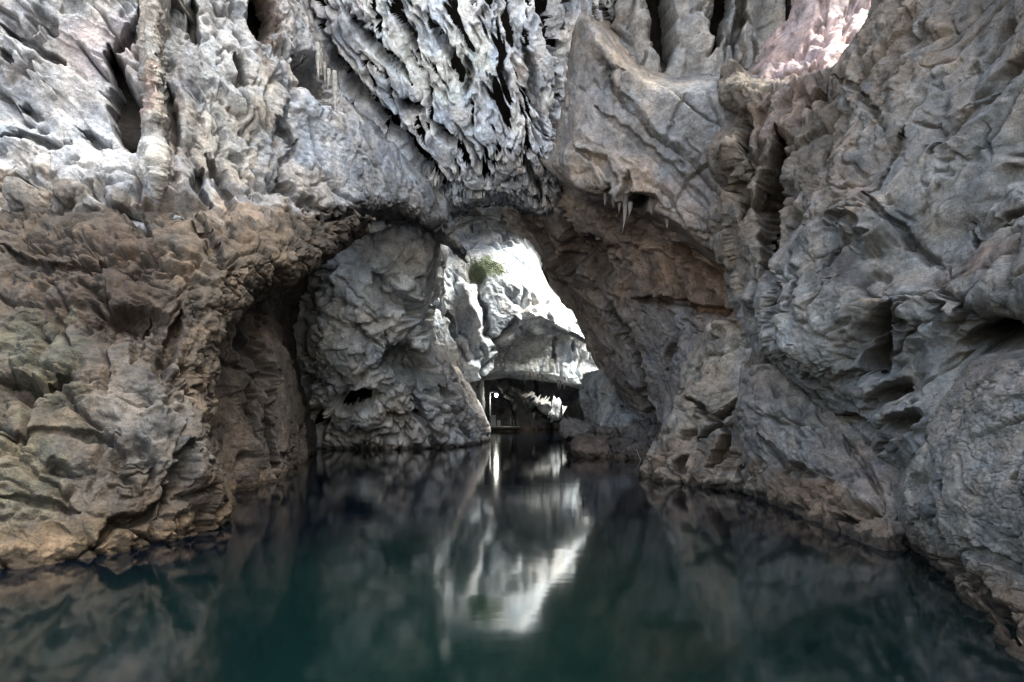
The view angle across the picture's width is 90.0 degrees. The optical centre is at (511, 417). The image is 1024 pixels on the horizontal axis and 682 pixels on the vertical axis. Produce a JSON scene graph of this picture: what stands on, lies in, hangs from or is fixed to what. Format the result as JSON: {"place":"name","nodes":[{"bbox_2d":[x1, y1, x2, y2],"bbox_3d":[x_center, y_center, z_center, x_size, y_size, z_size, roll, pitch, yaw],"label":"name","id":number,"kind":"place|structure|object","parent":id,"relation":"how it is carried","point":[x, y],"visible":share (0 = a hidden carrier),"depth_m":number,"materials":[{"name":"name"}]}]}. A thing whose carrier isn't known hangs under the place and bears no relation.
{"place":"outdoors","nodes":[
{"label":"outdoors","id":0,"kind":"place"},
{"bbox_2d":[470,380,485,411],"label":"side rock face","id":1,"kind":"object","parent":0,"point":[477,387],"visible":0.11,"depth_m":52.93},
{"bbox_2d":[464,209,548,280],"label":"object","id":2,"kind":"structure","parent":0,"point":[474,212],"depth_m":46.26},
{"bbox_2d":[0,0,467,262],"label":"rock overhang","id":3,"kind":"object","parent":2,"relation":"attached to","point":[271,121],"visible":0.81,"depth_m":11.39,"materials":[{"name":"grey stone"}]},
{"bbox_2d":[310,0,615,220],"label":"splintered roof","id":4,"kind":"structure","parent":2,"relation":"on","point":[457,95],"depth_m":17.14,"materials":[{"name":"stone"}]},
{"bbox_2d":[496,381,567,422],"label":"dripstone ledge","id":5,"kind":"object","parent":2,"relation":"on","point":[539,408],"visible":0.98,"depth_m":50.89,"materials":[{"name":"stone"}]},
{"bbox_2d":[530,0,787,268],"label":"leaning slab","id":6,"kind":"structure","parent":2,"relation":"on","point":[629,129],"depth_m":15.44,"materials":[{"name":"stone"}]},
{"bbox_2d":[591,0,785,76],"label":"fluted cliff","id":7,"kind":"structure","parent":2,"relation":"attached to","point":[684,38],"depth_m":16.86,"materials":[{"name":"stone"}]},
{"bbox_2d":[431,216,584,383],"bbox_3d":[-2.033,-11.735,44.435,18.326,21.295,16.130,0,0,0],"label":"lit rock face","id":8,"kind":"object","parent":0,"point":[479,323],"visible":0.56,"depth_m":39.60},
{"bbox_2d":[455,256,514,280],"bbox_3d":[-2.000,-11.332,39.373,5.017,2.166,1.741,0,0,0],"label":"greenery","id":9,"kind":"object","parent":8,"relation":"attached to","point":[489,264],"visible":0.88,"depth_m":39.16,"materials":[{"name":"green plant"}]},
{"bbox_2d":[0,429,1023,681],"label":"water","id":10,"kind":"structure","parent":0,"point":[546,555],"depth_m":4.96,"materials":[{"name":"teal liquid"}]},
{"bbox_2d":[490,426,519,430],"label":"landing stage","id":11,"kind":"object","parent":10,"relation":"in","point":[515,428],"visible":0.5,"depth_m":60.50,"materials":[{"name":"wood"}]},
{"bbox_2d":[491,415,495,426],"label":"upright box","id":12,"kind":"object","parent":11,"relation":"on","point":[493,420],"visible":1,"depth_m":61.20,"materials":[{"name":"white paint"}]},
{"bbox_2d":[489,392,497,425],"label":"lamp post","id":13,"kind":"object","parent":11,"relation":"on","point":[496,394],"visible":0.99,"depth_m":61.86,"materials":[{"name":"grey metal"}]},
{"bbox_2d":[559,417,599,444],"bbox_3d":[3.435,0.705,25.440,2.221,1.407,1.986,0,0,0],"label":"boulder","id":14,"kind":"object","parent":10,"relation":"on","point":[570,428],"visible":0.69,"depth_m":24.79,"materials":[{"name":"stone"}]},
{"bbox_2d":[570,433,611,457],"bbox_3d":[3.566,1.495,22.212,2.012,1.584,1.896,0,0,0],"label":"boulder","id":15,"kind":"object","parent":10,"relation":"in","point":[588,445],"visible":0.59,"depth_m":21.68,"materials":[{"name":"stone"}]},
{"bbox_2d":[578,368,651,445],"bbox_3d":[6.171,-0.011,28.980,4.222,6.264,12.039,0,0,0],"label":"rock pillar","id":16,"kind":"object","parent":10,"relation":"in","point":[601,402],"visible":0.42,"depth_m":28.16,"materials":[{"name":"stone"}]},
{"bbox_2d":[596,426,620,440],"bbox_3d":[4.610,0.986,24.308,1.191,1.146,1.193,0,0,0],"label":"boulder","id":17,"kind":"object","parent":16,"relation":"on","point":[609,433],"visible":0.66,"depth_m":24.13,"materials":[{"name":"stone"}]},
{"bbox_2d":[608,437,637,457],"bbox_3d":[4.715,1.470,21.980,1.299,1.280,1.258,0,0,0],"label":"boulder","id":18,"kind":"object","parent":10,"relation":"in","point":[618,445],"visible":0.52,"depth_m":21.56,"materials":[{"name":"stone"}]},
{"bbox_2d":[624,442,650,458],"bbox_3d":[5.169,1.568,20.964,1.130,1.080,0.951,0,0,0],"label":"boulder","id":19,"kind":"object","parent":10,"relation":"in","point":[642,448],"visible":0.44,"depth_m":20.59,"materials":[{"name":"stone"}]},
{"bbox_2d":[731,364,909,550],"bbox_3d":[6.122,0.746,10.545,3.588,3.870,8.990,0,0,34],"label":"sloping rock","id":20,"kind":"object","parent":10,"relation":"in","point":[815,460],"visible":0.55,"depth_m":9.27,"materials":[{"name":"stone"}]},
{"bbox_2d":[705,58,840,367],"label":"rubble ridge","id":21,"kind":"structure","parent":20,"relation":"on","point":[752,212],"depth_m":12.13,"materials":[{"name":"stone"}]},
{"bbox_2d":[748,0,870,80],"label":"pink rock","id":22,"kind":"object","parent":21,"relation":"on","point":[808,36],"visible":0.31,"depth_m":14.05,"materials":[{"name":"pink stone"}]},
{"bbox_2d":[752,0,1023,469],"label":"rock wall","id":23,"kind":"structure","parent":10,"relation":"in","point":[890,307],"depth_m":7.66,"materials":[{"name":"stone"}]},
{"bbox_2d":[894,347,1023,661],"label":"bulging rock","id":24,"kind":"object","parent":10,"relation":"in","point":[959,496],"visible":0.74,"depth_m":4.99,"materials":[{"name":"stone"}]},
{"bbox_2d":[479,281,598,388],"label":"chamber vault","id":25,"kind":"object","parent":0,"point":[566,360],"visible":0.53,"depth_m":50.99,"materials":[{"name":"stone"}]},
{"label":"ground","id":26,"kind":"structure","parent":0,"visible":0},
{"bbox_2d":[0,208,375,569],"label":"rock wall","id":27,"kind":"structure","parent":26,"relation":"on","point":[117,331],"depth_m":7.78,"materials":[{"name":"stone"}]},
{"bbox_2d":[134,0,201,202],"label":"flowstone column","id":28,"kind":"structure","parent":27,"relation":"on","point":[154,158],"depth_m":10.35,"materials":[{"name":"stone"}]},
{"bbox_2d":[214,273,317,493],"bbox_3d":[-9.983,-3.032,18.298,5.945,10.440,17.942,0,0,-12],"label":"rock recess","id":29,"kind":"object","parent":27,"relation":"attached to","point":[268,429],"visible":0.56,"depth_m":13.34,"materials":[{"name":"stone"}]},
{"bbox_2d":[292,179,490,449],"bbox_3d":[-9.226,-5.744,31.449,15.390,18.486,29.358,0,0,0],"label":"rock buttress","id":30,"kind":"object","parent":26,"relation":"on","point":[378,370],"visible":0.6,"depth_m":23.98,"materials":[{"name":"stone"}]},
{"bbox_2d":[469,204,505,220],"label":"vault roof","id":31,"kind":"structure","parent":30,"relation":"on","point":[496,213],"depth_m":34.17,"materials":[{"name":"stone"}]},
{"bbox_2d":[484,378,583,429],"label":"cave wall","id":32,"kind":"structure","parent":26,"relation":"on","point":[504,413],"depth_m":72.93,"materials":[{"name":"stone"}]},
{"bbox_2d":[501,162,735,441],"bbox_3d":[4.971,-4.860,25.989,13.548,19.070,22.148,0,0,0],"label":"arch limb","id":33,"kind":"object","parent":26,"relation":"on","point":[643,298],"visible":0.4,"depth_m":20.72,"materials":[{"name":"stone"}]},
{"bbox_2d":[639,318,763,496],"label":"block buttress","id":34,"kind":"structure","parent":26,"relation":"on","point":[691,446],"depth_m":13.01,"materials":[{"name":"stone"}]}
]}

